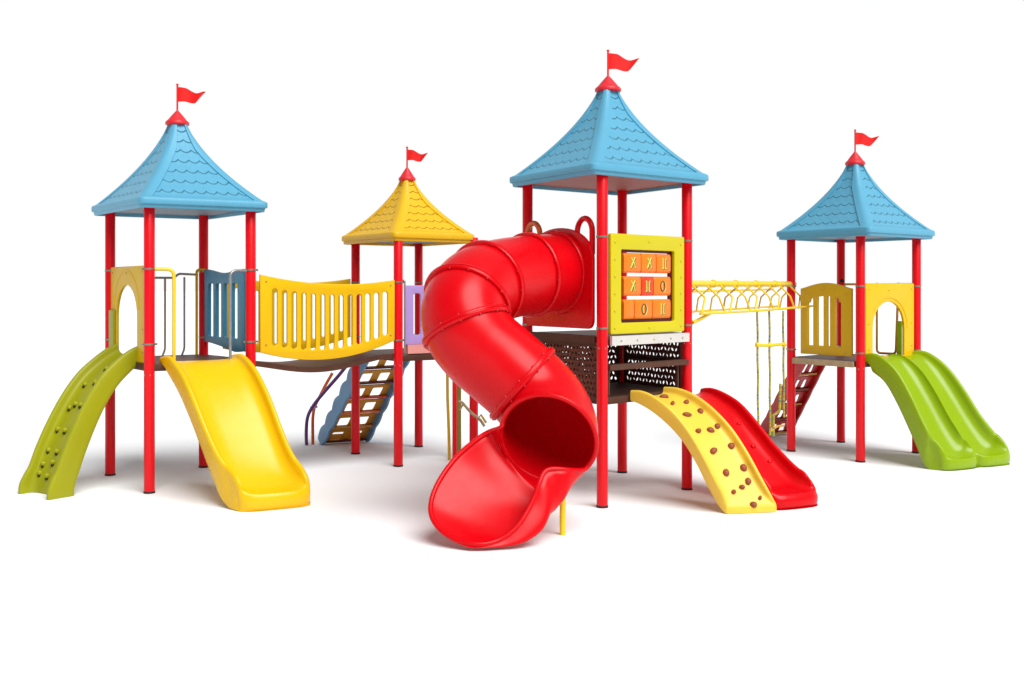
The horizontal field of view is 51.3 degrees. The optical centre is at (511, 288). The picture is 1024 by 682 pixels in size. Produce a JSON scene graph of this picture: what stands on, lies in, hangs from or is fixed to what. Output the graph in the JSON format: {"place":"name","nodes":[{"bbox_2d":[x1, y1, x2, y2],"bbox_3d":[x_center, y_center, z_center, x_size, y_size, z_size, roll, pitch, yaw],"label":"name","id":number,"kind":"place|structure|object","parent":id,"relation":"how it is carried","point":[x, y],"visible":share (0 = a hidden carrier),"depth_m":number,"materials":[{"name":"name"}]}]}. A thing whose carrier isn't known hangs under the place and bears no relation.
{"place":"outdoors","nodes":[
{"label":"outdoors","id":0,"kind":"place"},
{"bbox_2d":[342,147,477,466],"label":"play tower","id":1,"kind":"structure","parent":0,"point":[408,213],"depth_m":13.71,"materials":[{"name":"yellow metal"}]},
{"bbox_2d":[0,291,1023,681],"bbox_3d":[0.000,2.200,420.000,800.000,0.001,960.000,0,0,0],"label":"ground","id":2,"kind":"structure","parent":0,"point":[892,559],"depth_m":8.99,"materials":[{"name":"white"}]},
{"bbox_2d":[18,310,136,499],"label":"climbing ramp","id":3,"kind":"structure","parent":2,"relation":"on","point":[56,461],"depth_m":11.54,"materials":[{"name":"green plastic"}]},
{"bbox_2d":[91,83,267,493],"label":"play tower","id":4,"kind":"structure","parent":2,"relation":"on","point":[178,173],"depth_m":12.02,"materials":[{"name":"blue metal"}]},
{"bbox_2d":[216,274,394,371],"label":"suspension bridge","id":5,"kind":"structure","parent":4,"relation":"attached to","point":[327,358],"depth_m":12.72,"materials":[{"name":"yellow plastic"}]},
{"bbox_2d":[160,354,309,511],"bbox_3d":[-2.917,1.460,11.198,0.851,1.473,1.767,0,0,-43],"label":"slide","id":6,"kind":"object","parent":2,"relation":"on","point":[253,462],"visible":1,"depth_m":11.08,"materials":[{"name":"yellow plastic"}]},
{"bbox_2d":[305,368,346,444],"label":"curved rails","id":7,"kind":"object","parent":2,"relation":"on","point":[324,390],"visible":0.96,"depth_m":14.83,"materials":[{"name":"metal"}]},
{"bbox_2d":[318,360,409,444],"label":"stair ramp","id":8,"kind":"structure","parent":2,"relation":"on","point":[334,416],"depth_m":14.89,"materials":[{"name":"blue plastic"}]},
{"bbox_2d":[421,216,598,547],"bbox_3d":[-0.004,0.725,10.405,1.700,2.950,2.980,0,0,0],"label":"tube slide","id":9,"kind":"object","parent":2,"relation":"on","point":[519,471],"visible":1,"depth_m":9.64,"materials":[{"name":"red plastic"}]},
{"bbox_2d":[630,387,776,513],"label":"climbing ramp","id":10,"kind":"structure","parent":2,"relation":"on","point":[704,431],"depth_m":10.66,"materials":[{"name":"yellow plastic"}]},
{"bbox_2d":[695,388,817,509],"bbox_3d":[2.380,1.659,11.341,0.645,1.077,1.744,0,0,-35],"label":"slide","id":11,"kind":"object","parent":2,"relation":"on","point":[788,482],"visible":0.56,"depth_m":11.18,"materials":[{"name":"red plastic"}]},
{"bbox_2d":[761,364,824,434],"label":"stair ramp","id":12,"kind":"structure","parent":2,"relation":"on","point":[804,392],"depth_m":15.37,"materials":[{"name":"red plastic"}]},
{"bbox_2d":[776,129,934,462],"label":"play tower","id":13,"kind":"structure","parent":2,"relation":"on","point":[857,205],"depth_m":14.08,"materials":[{"name":"blue metal"}]},
{"bbox_2d":[865,321,1009,470],"bbox_3d":[5.371,1.313,13.495,1.217,1.767,1.391,0,0,-42],"label":"slide","id":14,"kind":"object","parent":2,"relation":"on","point":[950,428],"visible":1,"depth_m":13.41,"materials":[{"name":"green plastic"}]},
{"bbox_2d":[0,0,1023,290],"label":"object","id":15,"kind":"structure","parent":0,"point":[314,108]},
{"bbox_2d":[510,50,708,507],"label":"play tower","id":16,"kind":"structure","parent":0,"point":[605,145],"depth_m":11.35,"materials":[{"name":"blue metal"}]},
{"bbox_2d":[692,280,812,323],"bbox_3d":[2.887,0.141,13.200,0.529,0.496,3.569,0,0,36],"label":"overhead ladder","id":17,"kind":"object","parent":16,"relation":"attached to","point":[710,284],"visible":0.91,"depth_m":12.91,"materials":[{"name":"metal"}]},
{"bbox_2d":[755,311,786,435],"bbox_3d":[3.239,1.064,13.357,0.614,1.579,0.071,0,0,-40],"label":"rope ladder","id":18,"kind":"object","parent":17,"relation":"hanging from","point":[783,344],"visible":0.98,"depth_m":13.34,"materials":[{"name":"fabric"}]}
]}

